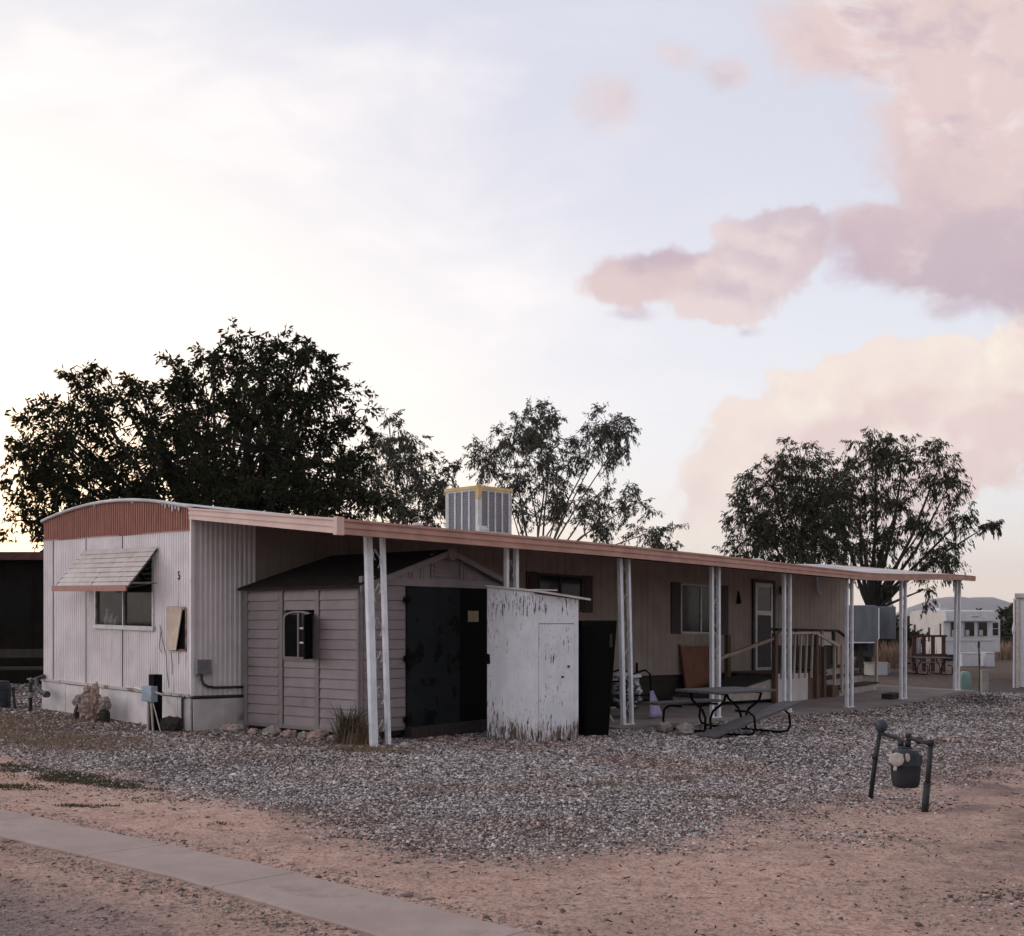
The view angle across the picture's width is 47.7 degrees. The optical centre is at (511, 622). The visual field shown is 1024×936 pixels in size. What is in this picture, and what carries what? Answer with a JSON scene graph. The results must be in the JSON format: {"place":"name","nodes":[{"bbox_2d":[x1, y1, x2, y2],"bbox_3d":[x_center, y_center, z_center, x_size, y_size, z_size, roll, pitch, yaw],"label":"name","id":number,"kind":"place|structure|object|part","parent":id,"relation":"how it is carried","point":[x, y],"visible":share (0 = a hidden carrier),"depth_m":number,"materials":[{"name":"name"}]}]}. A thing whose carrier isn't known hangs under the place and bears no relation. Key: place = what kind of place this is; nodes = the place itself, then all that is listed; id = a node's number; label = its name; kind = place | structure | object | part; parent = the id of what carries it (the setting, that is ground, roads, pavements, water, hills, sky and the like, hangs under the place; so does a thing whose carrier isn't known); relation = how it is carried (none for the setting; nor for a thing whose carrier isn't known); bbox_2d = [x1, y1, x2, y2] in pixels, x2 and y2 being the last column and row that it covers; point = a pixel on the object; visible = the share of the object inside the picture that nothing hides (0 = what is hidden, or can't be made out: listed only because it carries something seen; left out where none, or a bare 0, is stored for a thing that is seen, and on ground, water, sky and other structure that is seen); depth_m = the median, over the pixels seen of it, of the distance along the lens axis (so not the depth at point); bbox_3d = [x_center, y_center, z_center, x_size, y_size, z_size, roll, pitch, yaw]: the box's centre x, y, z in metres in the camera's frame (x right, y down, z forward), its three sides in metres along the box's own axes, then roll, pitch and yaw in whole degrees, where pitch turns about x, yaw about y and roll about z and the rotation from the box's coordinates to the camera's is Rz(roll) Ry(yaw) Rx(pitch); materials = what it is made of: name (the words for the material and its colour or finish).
{"place":"outdoors","nodes":[
{"label":"outdoors","id":0,"kind":"place"},
{"bbox_2d":[0,655,1023,935],"bbox_3d":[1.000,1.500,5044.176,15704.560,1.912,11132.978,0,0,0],"label":"ground","id":1,"kind":"structure","parent":0,"point":[740,911],"depth_m":7.16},
{"bbox_2d":[0,680,10,707],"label":"barrel","id":2,"kind":"object","parent":1,"relation":"on","point":[5,694],"visible":0.96,"depth_m":18.01,"materials":[{"name":"plastic"}]},
{"bbox_2d":[11,687,15,707],"bbox_3d":[-7.746,1.208,18.000,0.086,0.424,0.063,0,0,-27],"label":"garden stake","id":3,"kind":"object","parent":1,"relation":"on","point":[13,697],"visible":0.82,"depth_m":17.98,"materials":[{"name":"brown wood"}]},
{"bbox_2d":[0,552,42,683],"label":"neighbour home","id":4,"kind":"object","parent":1,"relation":"on","point":[21,600],"visible":0.2,"depth_m":24.17,"materials":[{"name":"brown"}]},
{"bbox_2d":[0,582,33,624],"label":"window","id":5,"kind":"structure","parent":4,"relation":"in","point":[16,598],"depth_m":24.15,"materials":[{"name":"brown"}]},
{"bbox_2d":[0,649,42,669],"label":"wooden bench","id":6,"kind":"object","parent":1,"relation":"on","point":[21,653],"visible":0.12,"depth_m":21.80,"materials":[{"name":"brown wood"}]},
{"bbox_2d":[27,678,33,711],"bbox_3d":[-7.264,1.125,17.451,0.105,0.606,0.214,0,0,-18],"label":"water standpipe","id":7,"kind":"object","parent":1,"relation":"on","point":[30,694],"visible":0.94,"depth_m":17.48,"materials":[{"name":"grey metal"}]},
{"bbox_2d":[71,694,81,718],"bbox_3d":[-6.162,1.204,16.442,0.178,0.396,0.153,0,0,0],"label":"stone on stump","id":8,"kind":"object","parent":1,"relation":"on","point":[76,701],"visible":0.69,"depth_m":16.39,"materials":[{"name":"grey stone"}]},
{"bbox_2d":[77,682,101,720],"bbox_3d":[-5.901,1.160,16.320,0.409,0.664,0.338,0,0,0],"label":"boulder","id":9,"kind":"object","parent":1,"relation":"on","point":[88,707],"visible":0.81,"depth_m":16.22,"materials":[{"name":"brown stone"}]},
{"bbox_2d":[98,696,111,721],"bbox_3d":[-5.681,1.222,16.138,0.184,0.401,0.162,0,0,-26],"label":"stone on stump","id":10,"kind":"object","parent":1,"relation":"on","point":[104,704],"visible":0.98,"depth_m":16.09,"materials":[{"name":"grey stone"}]},
{"bbox_2d":[133,674,163,731],"bbox_3d":[-4.745,1.130,15.084,0.808,0.920,0.215,0,0,43],"label":"utility post","id":11,"kind":"object","parent":1,"relation":"on","point":[151,694],"visible":0.92,"depth_m":14.96,"materials":[{"name":"metal"}]},
{"bbox_2d":[160,715,182,731],"bbox_3d":[-4.422,1.342,15.016,0.296,0.280,0.244,0,0,0],"label":"dark rock","id":12,"kind":"object","parent":1,"relation":"on","point":[169,723],"visible":0.84,"depth_m":14.95,"materials":[{"name":"grey stone"}]},
{"bbox_2d":[0,762,374,839],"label":"green weeds","id":13,"kind":"object","parent":1,"relation":"on","point":[73,779],"visible":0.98,"depth_m":10.25,"materials":[{"name":"green plant"}]},
{"bbox_2d":[0,316,409,551],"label":"broadleaf tree","id":14,"kind":"object","parent":1,"relation":"on","point":[244,480],"visible":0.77,"depth_m":26.47,"materials":[{"name":"green plant"}]},
{"bbox_2d":[220,723,231,731],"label":"edging rock","id":15,"kind":"object","parent":1,"relation":"on","point":[224,727],"visible":0.54,"depth_m":15.04,"materials":[{"name":"brown stone"}]},
{"bbox_2d":[226,723,246,733],"bbox_3d":[-3.559,1.378,14.956,0.263,0.160,0.216,0,0,0],"label":"edging rock","id":16,"kind":"object","parent":1,"relation":"on","point":[235,728],"visible":0.9,"depth_m":14.88,"materials":[{"name":"grey stone"}]},
{"bbox_2d":[247,728,259,734],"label":"edging rock","id":17,"kind":"object","parent":1,"relation":"on","point":[252,731],"visible":0.95,"depth_m":14.73,"materials":[{"name":"brown stone"}]},
{"bbox_2d":[0,809,542,935],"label":"kerb","id":18,"kind":"structure","parent":1,"relation":"on","point":[348,907],"depth_m":6.48,"materials":[{"name":"concrete"}]},
{"bbox_2d":[262,725,281,736],"bbox_3d":[-3.056,1.385,14.694,0.272,0.174,0.240,0,0,31],"label":"edging rock","id":19,"kind":"object","parent":1,"relation":"on","point":[271,730],"visible":0.86,"depth_m":14.62,"materials":[{"name":"grey stone"}]},
{"bbox_2d":[279,729,297,737],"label":"edging rock","id":20,"kind":"object","parent":1,"relation":"on","point":[288,733],"visible":0.93,"depth_m":14.48,"materials":[{"name":"brown stone"}]},
{"bbox_2d":[298,731,309,739],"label":"edging rock","id":21,"kind":"object","parent":1,"relation":"on","point":[302,734],"visible":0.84,"depth_m":14.34,"materials":[{"name":"grey stone"}]},
{"bbox_2d":[306,729,329,740],"bbox_3d":[-2.409,1.401,14.360,0.295,0.161,0.247,0,0,-12],"label":"edging rock","id":22,"kind":"object","parent":1,"relation":"on","point":[317,734],"visible":0.82,"depth_m":14.27,"materials":[{"name":"beige stone"}]},
{"bbox_2d":[327,735,336,741],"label":"edging rock","id":23,"kind":"object","parent":1,"relation":"on","point":[330,737],"visible":0.43,"depth_m":14.13,"materials":[{"name":"grey stone"}]},
{"bbox_2d":[310,699,393,744],"bbox_3d":[-1.908,1.163,13.966,1.154,0.578,1.026,0,0,0],"label":"spiky plant","id":24,"kind":"object","parent":1,"relation":"on","point":[350,730],"visible":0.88,"depth_m":13.86,"materials":[{"name":"plant"}]},
{"bbox_2d":[237,547,523,738],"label":"garden shed","id":25,"kind":"structure","parent":1,"relation":"on","point":[305,651],"depth_m":15.04,"materials":[{"name":"beige plastic"}]},
{"bbox_2d":[283,611,313,658],"bbox_3d":[-2.761,0.150,14.735,0.670,0.611,0.270,0,0,38],"label":"window","id":26,"kind":"structure","parent":25,"relation":"in","point":[298,626],"depth_m":14.84,"materials":[{"name":"glass"}]},
{"bbox_2d":[403,586,459,726],"bbox_3d":[-1.042,0.430,15.185,0.068,1.810,1.100,0,0,38],"label":"door","id":27,"kind":"structure","parent":25,"relation":"in","point":[432,658],"depth_m":15.19,"materials":[{"name":"metal"}]},
{"bbox_2d":[460,588,486,721],"bbox_3d":[-0.523,0.430,15.895,0.032,1.810,0.620,0,0,38],"label":"door","id":28,"kind":"structure","parent":25,"relation":"in","point":[473,601],"depth_m":15.87,"materials":[{"name":"black wood"}]},
{"bbox_2d":[399,741,411,748],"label":"edging rock","id":29,"kind":"object","parent":1,"relation":"on","point":[405,745],"visible":0.9,"depth_m":13.55,"materials":[{"name":"grey stone"}]},
{"bbox_2d":[352,408,462,527],"bbox_3d":[-3.899,-2.952,39.892,4.452,8.934,3.625,0,0,43],"label":"eucalyptus tree","id":30,"kind":"object","parent":1,"relation":"on","point":[393,457],"visible":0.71,"depth_m":39.73,"materials":[{"name":"green plant"}]},
{"bbox_2d":[34,498,844,730],"bbox_3d":[0.302,0.061,22.912,4.511,3.664,18.485,0,0,43],"label":"mobile home","id":31,"kind":"object","parent":1,"relation":"on","point":[137,592],"visible":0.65,"depth_m":16.84,"materials":[{"name":"white metal"}]},
{"bbox_2d":[93,551,155,630],"bbox_3d":[-5.175,-0.373,16.671,2.240,1.754,0.965,0,0,43],"label":"window","id":32,"kind":"structure","parent":31,"relation":"in","point":[133,608],"depth_m":16.24,"materials":[{"name":"metal"}]},
{"bbox_2d":[444,484,512,533],"bbox_3d":[-0.410,-2.069,22.309,1.080,1.020,1.700,0,0,43],"label":"evaporative cooler","id":33,"kind":"object","parent":31,"relation":"on","point":[479,507],"visible":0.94,"depth_m":21.79,"materials":[{"name":"white metal"}]},
{"bbox_2d":[526,571,592,612],"bbox_3d":[0.853,-0.534,20.452,0.046,0.699,1.770,0,0,43],"label":"window","id":34,"kind":"structure","parent":31,"relation":"in","point":[574,585],"depth_m":20.59,"materials":[{"name":"black glass"}]},
{"bbox_2d":[671,582,728,634],"bbox_3d":[3.847,-0.283,23.629,0.046,1.064,2.040,0,0,43],"label":"window","id":35,"kind":"structure","parent":31,"relation":"in","point":[689,602],"depth_m":23.47,"materials":[{"name":"glass"}]},
{"bbox_2d":[752,579,775,669],"bbox_3d":[5.529,0.082,25.382,0.110,2.076,0.920,0,0,43],"label":"door","id":36,"kind":"structure","parent":31,"relation":"in","point":[763,594],"depth_m":25.36,"materials":[{"name":"metal"}]},
{"bbox_2d":[0,709,915,798],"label":"dry grass","id":37,"kind":"structure","parent":1,"relation":"on","point":[71,739],"depth_m":13.43,"materials":[{"name":"plant"}]},
{"bbox_2d":[0,695,1023,935],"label":"dirt pebbles","id":38,"kind":"object","parent":1,"relation":"on","point":[148,880],"visible":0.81,"depth_m":6.48,"materials":[{"name":"beige gravel"}]},
{"bbox_2d":[0,754,1023,935],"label":"leaf litter","id":39,"kind":"object","parent":1,"relation":"on","point":[589,931],"visible":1,"depth_m":7.74,"materials":[{"name":"brown plant"}]},
{"bbox_2d":[484,585,590,742],"bbox_3d":[0.325,0.521,15.005,0.990,2.031,0.981,0,0,-44],"label":"utility cabinet","id":40,"kind":"object","parent":1,"relation":"on","point":[531,658],"visible":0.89,"depth_m":14.67,"materials":[{"name":"white paint"}]},
{"bbox_3d":[0.576,0.761,14.649,0.644,1.492,0.052,0,0,-44],"label":"door","id":41,"kind":"part","parent":40,"relation":"part of","materials":[{"name":"white paint"}]},
{"bbox_2d":[460,397,689,550],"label":"eucalyptus tree","id":42,"kind":"object","parent":1,"relation":"on","point":[534,440],"visible":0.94,"depth_m":45.49,"materials":[{"name":"green plant"}]},
{"bbox_2d":[578,620,616,735],"bbox_3d":[1.113,0.771,15.738,0.518,1.610,0.510,0,0,-14],"label":"black locker","id":43,"kind":"object","parent":1,"relation":"on","point":[596,645],"visible":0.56,"depth_m":15.52,"materials":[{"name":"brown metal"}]},
{"bbox_3d":[1.170,0.761,15.520,0.445,1.430,0.024,0,0,-14],"label":"door","id":44,"kind":"part","parent":43,"relation":"part of","materials":[{"name":"black metal"}]},
{"bbox_2d":[656,721,672,731],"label":"stone","id":45,"kind":"object","parent":1,"relation":"on","point":[666,726],"visible":0.93,"depth_m":16.37,"materials":[{"name":"beige stone"}]},
{"bbox_2d":[676,722,694,734],"bbox_3d":[2.428,1.494,16.195,0.263,0.228,0.271,0,0,0],"label":"stone","id":46,"kind":"object","parent":1,"relation":"on","point":[685,728],"visible":0.85,"depth_m":16.12,"materials":[{"name":"beige stone"}]},
{"bbox_2d":[642,686,790,735],"bbox_3d":[3.062,1.256,16.722,1.697,0.645,1.650,0,0,43],"label":"picnic table","id":47,"kind":"object","parent":1,"relation":"on","point":[725,691],"visible":0.84,"depth_m":16.59,"materials":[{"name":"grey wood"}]},
{"bbox_2d":[697,701,799,738],"bbox_3d":[3.320,1.345,16.170,1.671,0.443,0.330,0,0,-33],"label":"fallen bench board","id":48,"kind":"object","parent":1,"relation":"on","point":[741,722],"visible":0.84,"depth_m":16.10,"materials":[{"name":"grey wood"}]},
{"bbox_2d":[711,436,864,566],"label":"eucalyptus tree","id":49,"kind":"object","parent":1,"relation":"on","point":[808,534],"visible":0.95,"depth_m":43.40,"materials":[{"name":"green plant"}]},
{"bbox_2d":[609,685,976,729],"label":"patio slab","id":50,"kind":"structure","parent":1,"relation":"on","point":[689,713],"depth_m":22.11,"materials":[{"name":"concrete"}]},
{"bbox_2d":[188,508,975,746],"bbox_3d":[3.138,0.078,20.632,3.145,3.157,18.195,0,0,43],"label":"patio awning","id":51,"kind":"object","parent":50,"relation":"on","point":[366,530],"visible":0.89,"depth_m":17.23,"materials":[{"name":"metal"}]},
{"bbox_2d":[612,669,651,715],"bbox_3d":[1.856,1.116,18.511,0.480,0.778,0.731,0,0,43],"label":"shopping cart frame","id":52,"kind":"object","parent":50,"relation":"on","point":[637,694],"visible":0.59,"depth_m":18.35,"materials":[{"name":"metal"}]},
{"bbox_2d":[649,691,661,716],"bbox_3d":[2.306,1.294,18.543,0.080,0.427,0.332,0,0,43],"label":"lilac cloth","id":53,"kind":"object","parent":52,"relation":"hanging from","point":[654,710],"visible":0.84,"depth_m":18.47,"materials":[{"name":"purple fabric"}]},
{"bbox_2d":[678,644,708,687],"bbox_3d":[3.773,0.965,23.410,0.180,1.072,1.160,0,0,43],"label":"ochre board","id":54,"kind":"object","parent":50,"relation":"on","point":[695,663],"visible":0.54,"depth_m":23.30,"materials":[{"name":"brown wood"}]},
{"bbox_2d":[672,633,777,706],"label":"entrance ramp","id":55,"kind":"structure","parent":50,"relation":"on","point":[754,681],"depth_m":23.06,"materials":[{"name":"wood"}]},
{"bbox_2d":[731,628,849,701],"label":"landing deck","id":56,"kind":"structure","parent":50,"relation":"on","point":[810,684],"depth_m":24.35,"materials":[{"name":"brown wood"}]},
{"bbox_2d":[792,631,878,696],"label":"entrance stairs","id":57,"kind":"structure","parent":50,"relation":"on","point":[835,681],"depth_m":25.39,"materials":[{"name":"brown wood"}]},
{"bbox_2d":[881,692,898,698],"bbox_3d":[7.947,1.526,24.244,0.250,0.128,0.400,0,0,43],"label":"dark block","id":58,"kind":"object","parent":50,"relation":"on","point":[891,695],"depth_m":24.14,"materials":[{"name":"brown wood"}]},
{"bbox_2d":[849,605,895,672],"bbox_3d":[11.800,0.573,41.793,3.500,2.314,7.545,0,0,14],"label":"fifth wheel trailer","id":59,"kind":"object","parent":1,"relation":"on","point":[872,623],"visible":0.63,"depth_m":38.12,"materials":[{"name":"metal"}]},
{"bbox_2d":[864,662,887,675],"bbox_3d":[12.450,1.563,39.600,0.580,0.451,0.580,0,0,-17],"label":"crate","id":60,"kind":"object","parent":1,"relation":"on","point":[869,668],"visible":0.78,"depth_m":39.37,"materials":[{"name":"white plastic"}]},
{"bbox_2d":[868,719,933,811],"bbox_3d":[3.364,1.246,10.040,0.305,0.772,0.738,0,0,-4],"label":"gas meter","id":61,"kind":"object","parent":1,"relation":"on","point":[906,763],"visible":0.99,"depth_m":9.90,"materials":[{"name":"metal"}]},
{"bbox_2d":[874,614,929,659],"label":"bush","id":62,"kind":"object","parent":1,"relation":"on","point":[909,634],"visible":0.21,"depth_m":56.17,"materials":[{"name":"green plant"}]},
{"bbox_2d":[803,426,1004,667],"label":"eucalyptus tree","id":63,"kind":"object","parent":1,"relation":"on","point":[877,593],"visible":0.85,"depth_m":46.84,"materials":[{"name":"green plant"}]},
{"bbox_2d":[896,656,952,674],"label":"picnic table","id":64,"kind":"object","parent":1,"relation":"on","point":[940,670],"visible":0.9,"depth_m":41.10,"materials":[{"name":"brown wood"}]},
{"bbox_2d":[911,635,946,671],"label":"red railing","id":65,"kind":"object","parent":1,"relation":"on","point":[916,645],"visible":0.98,"depth_m":44.47,"materials":[{"name":"brown wood"}]},
{"bbox_2d":[910,602,999,660],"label":"travel trailer","id":66,"kind":"object","parent":1,"relation":"on","point":[982,627],"visible":0.62,"depth_m":60.82,"materials":[{"name":"metal"}]},
{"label":"window","id":67,"kind":"part","parent":66,"relation":"part of","materials":[{"name":"glass"}]},
{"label":"window","id":68,"kind":"part","parent":66,"relation":"part of","materials":[{"name":"glass"}]},
{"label":"window","id":69,"kind":"part","parent":66,"relation":"part of","materials":[{"name":"glass"}]},
{"bbox_2d":[960,671,972,689],"bbox_3d":[11.930,1.550,30.500,0.320,0.555,0.280,0,0,-12],"label":"utility pedestal","id":70,"kind":"object","parent":1,"relation":"on","point":[965,680],"visible":0.61,"depth_m":30.38,"materials":[{"name":"green plastic"}]},
{"bbox_2d":[960,653,980,665],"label":"storage box","id":71,"kind":"object","parent":1,"relation":"on","point":[968,659],"visible":0.67,"depth_m":51.24,"materials":[{"name":"white plastic"}]},
{"bbox_2d":[977,642,979,691],"bbox_3d":[11.860,1.176,29.400,0.060,1.400,0.044,0,0,0],"label":"marker pole","id":72,"kind":"object","parent":1,"relation":"on","point":[978,645],"visible":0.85,"depth_m":29.39,"materials":[{"name":"metal"}]},
{"bbox_2d":[980,670,988,692],"bbox_3d":[12.170,1.522,29.800,0.184,0.620,0.134,0,0,-6],"label":"marker post","id":73,"kind":"object","parent":1,"relation":"on","point":[984,680],"visible":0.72,"depth_m":29.74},
{"bbox_2d":[980,652,994,666],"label":"storage box","id":74,"kind":"object","parent":1,"relation":"on","point":[987,659],"visible":0.94,"depth_m":51.46,"materials":[{"name":"white plastic"}]},
{"bbox_2d":[995,598,1015,648],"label":"bush","id":75,"kind":"object","parent":1,"relation":"on","point":[1006,625],"visible":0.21,"depth_m":81.25,"materials":[{"name":"green plant"}]},
{"bbox_2d":[1012,593,1023,687],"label":"neighbour trailer","id":76,"kind":"object","parent":1,"relation":"on","point":[1018,628],"visible":1,"depth_m":32.55,"materials":[{"name":"metal"}]},
{"bbox_2d":[0,683,1023,935],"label":"gravel","id":77,"kind":"structure","parent":0,"point":[668,759],"depth_m":11.51,"materials":[{"name":"grey gravel"}]},
{"bbox_2d":[0,0,1023,612],"label":"sky","id":78,"kind":"structure","parent":0,"point":[733,228],"materials":[{"name":"white"}]},
{"bbox_2d":[610,677,638,708],"bbox_3d":[1.801,1.273,20.898,0.455,0.566,1.100,0,0,43],"label":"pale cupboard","id":79,"kind":"object","parent":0,"point":[613,683],"visible":0.1,"depth_m":20.81,"materials":[{"name":"grey"}]},
{"bbox_2d":[887,663,890,673],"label":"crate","id":80,"kind":"object","parent":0,"point":[888,667],"visible":0.23,"depth_m":41.03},
{"bbox_2d":[872,639,936,668],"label":"tall grass","id":81,"kind":"structure","parent":0,"point":[892,656],"depth_m":47.19,"materials":[{"name":"plant"}]},
{"bbox_2d":[896,597,1012,620],"bbox_3d":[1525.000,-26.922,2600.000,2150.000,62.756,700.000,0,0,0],"label":"mountains","id":82,"kind":"structure","parent":0,"point":[987,603],"depth_m":2471.64,"materials":[{"name":"grey stone"}]},
{"bbox_2d":[980,640,1015,659],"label":"tall grass","id":83,"kind":"structure","parent":0,"point":[1005,653],"depth_m":64.61,"materials":[{"name":"plant"}]}
]}

